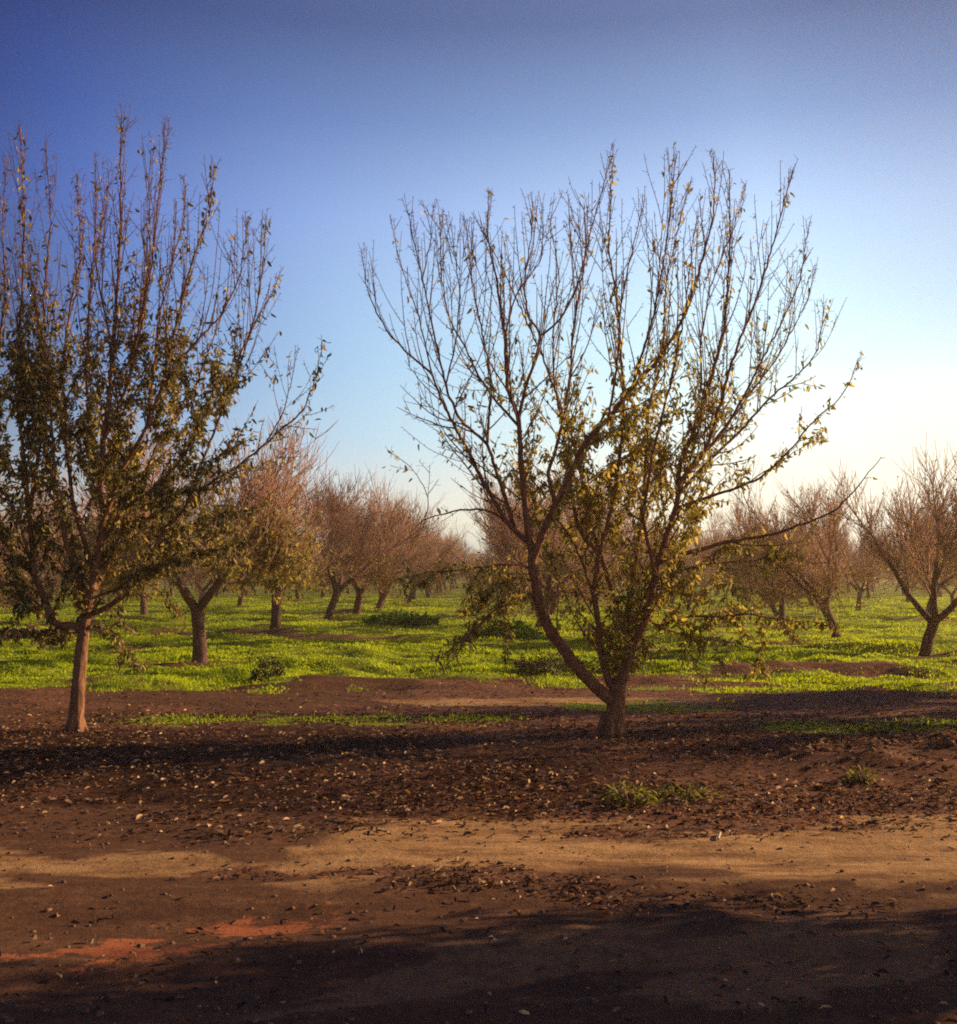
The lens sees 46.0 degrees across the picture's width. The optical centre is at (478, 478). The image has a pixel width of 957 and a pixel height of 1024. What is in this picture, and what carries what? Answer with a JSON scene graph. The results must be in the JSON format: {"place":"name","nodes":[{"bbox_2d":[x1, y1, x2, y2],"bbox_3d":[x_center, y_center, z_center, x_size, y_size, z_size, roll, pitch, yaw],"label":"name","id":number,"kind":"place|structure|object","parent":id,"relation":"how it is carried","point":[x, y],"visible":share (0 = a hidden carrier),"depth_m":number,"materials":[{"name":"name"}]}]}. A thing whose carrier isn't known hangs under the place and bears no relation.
{"place":"outdoors","nodes":[
{"label":"outdoors","id":0,"kind":"place"},
{"bbox_2d":[0,577,956,1023],"bbox_3d":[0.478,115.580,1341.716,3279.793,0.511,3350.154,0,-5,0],"label":"ground","id":1,"kind":"structure","parent":0,"point":[208,903],"depth_m":6.37,"materials":[{"name":"brown soil"}]},
{"bbox_2d":[1,524,59,589],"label":"almond tree","id":2,"kind":"object","parent":1,"relation":"on","point":[42,574],"visible":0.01,"depth_m":65.67,"materials":[{"name":"brown plant"}]},
{"bbox_2d":[0,467,69,615],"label":"almond tree","id":3,"kind":"object","parent":1,"relation":"on","point":[2,578],"visible":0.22,"depth_m":28.55,"materials":[{"name":"plant"}]},
{"bbox_2d":[0,507,79,603],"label":"almond tree","id":4,"kind":"object","parent":1,"relation":"on","point":[47,574],"visible":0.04,"depth_m":49.78,"materials":[{"name":"plant"}]},
{"bbox_2d":[2,466,146,624],"bbox_3d":[-12.463,2.063,36.328,4.993,5.441,5.942,-1,-5,11],"label":"almond tree","id":5,"kind":"object","parent":1,"relation":"on","point":[59,532],"visible":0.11,"depth_m":35.83,"materials":[{"name":"brown plant"}]},
{"bbox_2d":[51,495,104,604],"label":"almond tree","id":6,"kind":"object","parent":1,"relation":"on","point":[74,560],"visible":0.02,"depth_m":58.10,"materials":[{"name":"plant"}]},
{"bbox_2d":[92,549,168,601],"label":"almond tree","id":7,"kind":"object","parent":1,"relation":"on","point":[147,599],"visible":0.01,"depth_m":64.89,"materials":[{"name":"plant"}]},
{"bbox_2d":[78,479,196,614],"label":"almond tree","id":8,"kind":"object","parent":1,"relation":"on","point":[143,607],"visible":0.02,"depth_m":42.45,"materials":[{"name":"brown plant"}]},
{"bbox_2d":[0,103,333,731],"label":"almond tree","id":9,"kind":"object","parent":1,"relation":"on","point":[41,377],"visible":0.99,"depth_m":11.42,"materials":[{"name":"green plant"}]},
{"bbox_2d":[165,539,190,593],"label":"almond tree","id":10,"kind":"object","parent":1,"relation":"on","point":[171,589],"visible":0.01,"depth_m":94.87,"materials":[{"name":"brown plant"}]},
{"bbox_2d":[146,534,220,591],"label":"almond tree","id":11,"kind":"object","parent":1,"relation":"on","point":[188,578],"visible":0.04,"depth_m":72.71,"materials":[{"name":"brown plant"}]},
{"bbox_2d":[50,365,338,662],"bbox_3d":[-5.387,0.828,20.945,5.340,5.333,5.956,3,-6,-31],"label":"almond tree","id":12,"kind":"object","parent":1,"relation":"on","point":[279,563],"visible":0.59,"depth_m":20.20,"materials":[{"name":"plant"}]},
{"bbox_2d":[166,502,254,601],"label":"almond tree","id":13,"kind":"object","parent":1,"relation":"on","point":[192,571],"visible":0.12,"depth_m":49.45,"materials":[{"name":"brown plant"}]},
{"bbox_2d":[188,569,250,596],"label":"almond tree","id":14,"kind":"object","parent":1,"relation":"on","point":[217,591],"visible":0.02,"depth_m":80.03,"materials":[{"name":"plant"}]},
{"bbox_2d":[201,521,267,605],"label":"almond tree","id":15,"kind":"object","parent":1,"relation":"on","point":[240,601],"visible":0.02,"depth_m":57.36,"materials":[{"name":"brown plant"}]},
{"bbox_2d":[249,655,285,681],"bbox_3d":[-3.214,2.925,17.176,0.628,0.479,0.512,0,-5,0],"label":"weed","id":16,"kind":"object","parent":1,"relation":"on","point":[266,674],"visible":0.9,"depth_m":17.14,"materials":[{"name":"green plant"}]},
{"bbox_2d":[174,411,374,628],"bbox_3d":[-5.806,1.282,30.771,4.542,5.850,4.626,-3,-6,34],"label":"almond tree","id":17,"kind":"object","parent":1,"relation":"on","point":[275,622],"visible":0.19,"depth_m":30.70,"materials":[{"name":"brown plant"}]},
{"bbox_2d":[246,524,325,602],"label":"almond tree","id":18,"kind":"object","parent":1,"relation":"on","point":[311,559],"visible":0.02,"depth_m":65.82,"materials":[{"name":"brown plant"}]},
{"bbox_2d":[273,532,327,599],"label":"almond tree","id":19,"kind":"object","parent":1,"relation":"on","point":[297,595],"visible":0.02,"depth_m":72.90,"materials":[{"name":"brown plant"}]},
{"bbox_2d":[305,538,362,596],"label":"almond tree","id":20,"kind":"object","parent":1,"relation":"on","point":[322,592],"visible":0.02,"depth_m":80.10,"materials":[{"name":"brown plant"}]},
{"bbox_2d":[316,551,362,593],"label":"almond tree","id":21,"kind":"object","parent":1,"relation":"on","point":[348,590],"visible":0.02,"depth_m":95.32,"materials":[{"name":"brown plant"}]},
{"bbox_2d":[317,539,363,594],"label":"almond tree","id":22,"kind":"object","parent":1,"relation":"on","point":[336,568],"visible":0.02,"depth_m":87.01,"materials":[{"name":"brown plant"}]},
{"bbox_2d":[304,466,414,614],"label":"almond tree","id":23,"kind":"object","parent":1,"relation":"on","point":[358,600],"visible":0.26,"depth_m":41.95,"materials":[{"name":"brown plant"}]},
{"bbox_2d":[288,470,447,620],"bbox_3d":[-4.750,2.323,39.541,5.686,5.645,6.284,2,-5,-25],"label":"almond tree","id":24,"kind":"object","parent":1,"relation":"on","point":[344,553],"visible":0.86,"depth_m":38.44,"materials":[{"name":"brown plant"}]},
{"bbox_2d":[346,489,423,607],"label":"almond tree","id":25,"kind":"object","parent":1,"relation":"on","point":[379,592],"visible":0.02,"depth_m":56.93,"materials":[{"name":"brown plant"}]},
{"bbox_2d":[336,483,458,611],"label":"almond tree","id":26,"kind":"object","parent":1,"relation":"on","point":[412,548],"visible":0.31,"depth_m":50.02,"materials":[{"name":"brown plant"}]},
{"bbox_2d":[360,609,439,627],"bbox_3d":[-2.401,4.354,34.677,2.506,0.687,2.115,0,-5,0],"label":"weed","id":27,"kind":"object","parent":1,"relation":"on","point":[396,617],"visible":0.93,"depth_m":34.40,"materials":[{"name":"green plant"}]},
{"bbox_2d":[373,515,455,599],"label":"almond tree","id":28,"kind":"object","parent":1,"relation":"on","point":[415,593],"visible":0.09,"depth_m":72.55,"materials":[{"name":"brown plant"}]},
{"bbox_2d":[392,527,451,596],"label":"almond tree","id":29,"kind":"object","parent":1,"relation":"on","point":[428,594],"visible":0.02,"depth_m":80.20,"materials":[{"name":"brown plant"}]},
{"bbox_2d":[395,517,469,601],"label":"almond tree","id":30,"kind":"object","parent":1,"relation":"on","point":[446,553],"visible":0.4,"depth_m":64.83,"materials":[{"name":"brown plant"}]},
{"bbox_2d":[410,530,459,594],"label":"almond tree","id":31,"kind":"object","parent":1,"relation":"on","point":[443,556],"depth_m":87.36,"materials":[{"name":"brown plant"}]},
{"bbox_2d":[418,528,466,593],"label":"almond tree","id":32,"kind":"object","parent":1,"relation":"on","point":[450,555],"visible":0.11,"depth_m":95.36,"materials":[{"name":"brown plant"}]},
{"bbox_2d":[437,534,464,591],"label":"almond tree","id":33,"kind":"object","parent":1,"relation":"on","point":[460,556],"visible":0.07,"depth_m":102.88,"materials":[{"name":"brown plant"}]},
{"bbox_2d":[437,549,473,585],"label":"almond tree","id":34,"kind":"object","parent":1,"relation":"on","point":[455,581],"visible":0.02,"depth_m":132.86,"materials":[{"name":"brown plant"}]},
{"bbox_2d":[442,535,470,590],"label":"almond tree","id":35,"kind":"object","parent":1,"relation":"on","point":[444,585],"visible":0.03,"depth_m":109.70,"materials":[{"name":"brown plant"}]},
{"bbox_2d":[445,539,472,588],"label":"almond tree","id":36,"kind":"object","parent":1,"relation":"on","point":[465,564],"visible":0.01,"depth_m":125.45,"materials":[{"name":"brown plant"}]},
{"bbox_2d":[448,541,481,589],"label":"almond tree","id":37,"kind":"object","parent":1,"relation":"on","point":[470,560],"visible":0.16,"depth_m":118.33,"materials":[{"name":"brown plant"}]},
{"bbox_2d":[456,546,480,585],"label":"almond tree","id":38,"kind":"object","parent":1,"relation":"on","point":[472,565],"visible":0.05,"depth_m":162.62,"materials":[{"name":"brown plant"}]},
{"bbox_2d":[0,676,956,1023],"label":"leaf litter","id":39,"kind":"object","parent":1,"relation":"on","point":[938,796],"visible":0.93,"depth_m":8.57,"materials":[{"name":"brown plant"}]},
{"bbox_2d":[748,737,840,740],"bbox_3d":[2.926,2.411,10.459,0.856,0.029,0.073,0,-5,0],"label":"fallen stick","id":40,"kind":"object","parent":39,"relation":"on","point":[752,739],"visible":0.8,"depth_m":10.46,"materials":[{"name":"wood"}]},
{"bbox_2d":[0,697,956,1023],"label":"soil clods","id":41,"kind":"object","parent":1,"relation":"on","point":[332,937],"visible":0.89,"depth_m":5.38,"materials":[{"name":"brown soil"}]},
{"bbox_2d":[473,532,498,581],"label":"almond tree","id":42,"kind":"object","parent":1,"relation":"on","point":[486,556],"visible":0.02,"depth_m":89.25,"materials":[{"name":"brown plant"}]},
{"bbox_2d":[472,511,545,601],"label":"almond tree","id":43,"kind":"object","parent":1,"relation":"on","point":[490,552],"visible":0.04,"depth_m":66.19,"materials":[{"name":"brown plant"}]},
{"bbox_2d":[475,618,548,640],"bbox_3d":[0.683,3.652,26.422,1.962,0.854,1.532,0,-5,0],"label":"weed","id":44,"kind":"object","parent":1,"relation":"on","point":[519,627],"visible":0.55,"depth_m":26.12,"materials":[{"name":"green plant"}]},
{"bbox_2d":[510,657,551,670],"bbox_3d":[0.839,3.027,17.937,0.721,0.436,0.664,0,-5,0],"label":"weed","id":45,"kind":"object","parent":1,"relation":"on","point":[518,664],"visible":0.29,"depth_m":17.84,"materials":[{"name":"green plant"}]},
{"bbox_2d":[483,487,578,610],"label":"almond tree","id":46,"kind":"object","parent":1,"relation":"on","point":[535,530],"visible":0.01,"depth_m":50.29,"materials":[{"name":"brown plant"}]},
{"bbox_2d":[450,451,627,640],"bbox_3d":[1.732,1.733,28.456,5.972,4.827,5.248,4,-6,-37],"label":"almond tree","id":47,"kind":"object","parent":1,"relation":"on","point":[504,535],"visible":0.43,"depth_m":27.75,"materials":[{"name":"brown plant"}]},
{"bbox_2d":[480,496,611,614],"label":"almond tree","id":48,"kind":"object","parent":1,"relation":"on","point":[552,609],"visible":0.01,"depth_m":42.77,"materials":[{"name":"brown plant"}]},
{"bbox_2d":[518,651,601,677],"bbox_3d":[1.256,2.922,17.560,1.335,0.460,1.122,0,-5,0],"label":"weed","id":49,"kind":"object","parent":1,"relation":"on","point":[563,666],"visible":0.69,"depth_m":17.47,"materials":[{"name":"green plant"}]},
{"bbox_2d":[460,449,673,628],"bbox_3d":[2.836,1.687,35.325,6.069,6.036,6.707,-3,-6,32],"label":"almond tree","id":50,"kind":"object","parent":1,"relation":"on","point":[627,525],"visible":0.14,"depth_m":35.10,"materials":[{"name":"plant"}]},
{"bbox_2d":[604,547,631,588],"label":"almond tree","id":51,"kind":"object","parent":1,"relation":"on","point":[614,562],"visible":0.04,"depth_m":80.25,"materials":[{"name":"plant"}]},
{"bbox_2d":[593,553,642,589],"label":"almond tree","id":52,"kind":"object","parent":1,"relation":"on","point":[611,573],"visible":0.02,"depth_m":87.21,"materials":[{"name":"brown plant"}]},
{"bbox_2d":[358,141,884,737],"bbox_3d":[1.267,-0.459,11.285,5.054,6.152,2.724,0,-5,0],"label":"almond tree","id":53,"kind":"object","parent":1,"relation":"on","point":[666,563],"visible":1,"depth_m":10.98,"materials":[{"name":"brown plant"}]},
{"bbox_2d":[597,780,658,807],"bbox_3d":[1.037,2.188,7.789,0.451,0.203,0.361,0,-5,0],"label":"weed","id":54,"kind":"object","parent":1,"relation":"on","point":[617,798],"visible":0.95,"depth_m":7.76,"materials":[{"name":"green plant"}]},
{"bbox_2d":[622,523,692,578],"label":"almond tree","id":55,"kind":"object","parent":1,"relation":"on","point":[645,546],"visible":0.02,"depth_m":64.60,"materials":[{"name":"brown plant"}]},
{"bbox_2d":[626,520,718,605],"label":"almond tree","id":56,"kind":"object","parent":1,"relation":"on","point":[672,600],"visible":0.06,"depth_m":56.91,"materials":[{"name":"brown plant"}]},
{"bbox_2d":[638,505,738,610],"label":"almond tree","id":57,"kind":"object","parent":1,"relation":"on","point":[713,541],"visible":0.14,"depth_m":49.95,"materials":[{"name":"plant"}]},
{"bbox_2d":[652,782,724,801],"bbox_3d":[1.488,2.227,8.002,0.520,0.153,0.419,0,-5,0],"label":"weed","id":58,"kind":"object","parent":1,"relation":"on","point":[690,794],"visible":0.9,"depth_m":8.00,"materials":[{"name":"green plant"}]},
{"bbox_2d":[690,534,741,594],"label":"almond tree","id":59,"kind":"object","parent":1,"relation":"on","point":[720,575],"visible":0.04,"depth_m":87.25,"materials":[{"name":"brown plant"}]},
{"bbox_2d":[691,524,751,596],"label":"almond tree","id":60,"kind":"object","parent":1,"relation":"on","point":[714,570],"visible":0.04,"depth_m":79.84,"materials":[{"name":"brown plant"}]},
{"bbox_2d":[715,520,822,617],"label":"almond tree","id":61,"kind":"object","parent":1,"relation":"on","point":[774,608],"visible":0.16,"depth_m":41.15,"materials":[{"name":"brown plant"}]},
{"bbox_2d":[701,477,839,624],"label":"almond tree","id":62,"kind":"object","parent":1,"relation":"on","point":[781,612],"visible":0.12,"depth_m":35.11,"materials":[{"name":"brown plant"}]},
{"bbox_2d":[714,457,897,638],"bbox_3d":[8.213,1.792,27.737,4.832,4.587,5.340,-1,-5,12],"label":"almond tree","id":63,"kind":"object","parent":1,"relation":"on","point":[832,576],"visible":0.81,"depth_m":27.05,"materials":[{"name":"brown plant"}]},
{"bbox_2d":[765,527,853,604],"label":"almond tree","id":64,"kind":"object","parent":1,"relation":"on","point":[811,602],"visible":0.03,"depth_m":57.35,"materials":[{"name":"brown plant"}]},
{"bbox_2d":[808,541,852,596],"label":"almond tree","id":65,"kind":"object","parent":1,"relation":"on","point":[834,569],"visible":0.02,"depth_m":79.93,"materials":[{"name":"brown plant"}]},
{"bbox_2d":[840,553,860,591],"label":"almond tree","id":66,"kind":"object","parent":1,"relation":"on","point":[848,589],"visible":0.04,"depth_m":102.69,"materials":[{"name":"brown plant"}]},
{"bbox_2d":[817,518,894,610],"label":"almond tree","id":67,"kind":"object","parent":1,"relation":"on","point":[869,559],"visible":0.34,"depth_m":50.48,"materials":[{"name":"brown plant"}]},
{"bbox_2d":[839,764,876,784],"bbox_3d":[2.883,2.244,8.512,0.252,0.181,0.241,4,-7,-42],"label":"weed","id":68,"kind":"object","parent":1,"relation":"on","point":[859,777],"visible":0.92,"depth_m":8.50,"materials":[{"name":"green plant"}]},
{"bbox_2d":[841,528,894,598],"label":"almond tree","id":69,"kind":"object","parent":1,"relation":"on","point":[868,594],"visible":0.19,"depth_m":72.92,"materials":[{"name":"brown plant"}]},
{"bbox_2d":[851,555,885,589],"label":"almond tree","id":70,"kind":"object","parent":1,"relation":"on","point":[875,576],"visible":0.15,"depth_m":117.91,"materials":[{"name":"brown plant"}]},
{"bbox_2d":[850,542,887,593],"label":"almond tree","id":71,"kind":"object","parent":1,"relation":"on","point":[873,575],"visible":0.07,"depth_m":95.44,"materials":[{"name":"brown plant"}]},
{"bbox_2d":[814,432,956,656],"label":"almond tree","id":72,"kind":"object","parent":1,"relation":"on","point":[934,618],"visible":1,"depth_m":22.84,"materials":[{"name":"brown plant"}]},
{"bbox_2d":[872,485,956,613],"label":"foliage","id":73,"kind":"object","parent":72,"relation":"attached to","point":[947,571],"visible":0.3,"depth_m":42.81,"materials":[{"name":"plant"}]},
{"bbox_2d":[884,556,916,587],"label":"almond tree","id":74,"kind":"object","parent":1,"relation":"on","point":[893,576],"visible":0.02,"depth_m":132.23,"materials":[{"name":"brown plant"}]},
{"bbox_2d":[879,525,924,601],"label":"almond tree","id":75,"kind":"object","parent":1,"relation":"on","point":[907,599],"visible":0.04,"depth_m":65.28,"materials":[{"name":"brown plant"}]},
{"bbox_2d":[882,544,925,590],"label":"almond tree","id":76,"kind":"object","parent":1,"relation":"on","point":[897,585],"visible":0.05,"depth_m":110.31,"materials":[{"name":"brown plant"}]},
{"bbox_2d":[894,547,953,596],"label":"almond tree","id":77,"kind":"object","parent":1,"relation":"on","point":[940,594],"visible":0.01,"depth_m":80.04,"materials":[{"name":"brown plant"}]},
{"bbox_2d":[893,729,956,737],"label":"fallen branch","id":78,"kind":"object","parent":1,"relation":"on","point":[905,733],"visible":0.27,"depth_m":10.65,"materials":[{"name":"wood"}]},
{"bbox_2d":[898,540,956,602],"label":"almond tree","id":79,"kind":"object","parent":1,"relation":"on","point":[945,588],"visible":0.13,"depth_m":57.68,"materials":[{"name":"brown plant"}]},
{"bbox_2d":[913,494,956,561],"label":"almond tree","id":80,"kind":"object","parent":1,"relation":"on","point":[955,559],"visible":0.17,"depth_m":36.29,"materials":[{"name":"brown plant"}]},
{"bbox_2d":[0,595,956,733],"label":"grass","id":81,"kind":"structure","parent":0,"point":[475,665],"depth_m":22.37,"materials":[{"name":"green plant"}]},
{"bbox_2d":[0,0,956,560],"label":"sky","id":82,"kind":"structure","parent":0,"point":[322,115],"materials":[{"name":"blue"}]}
]}

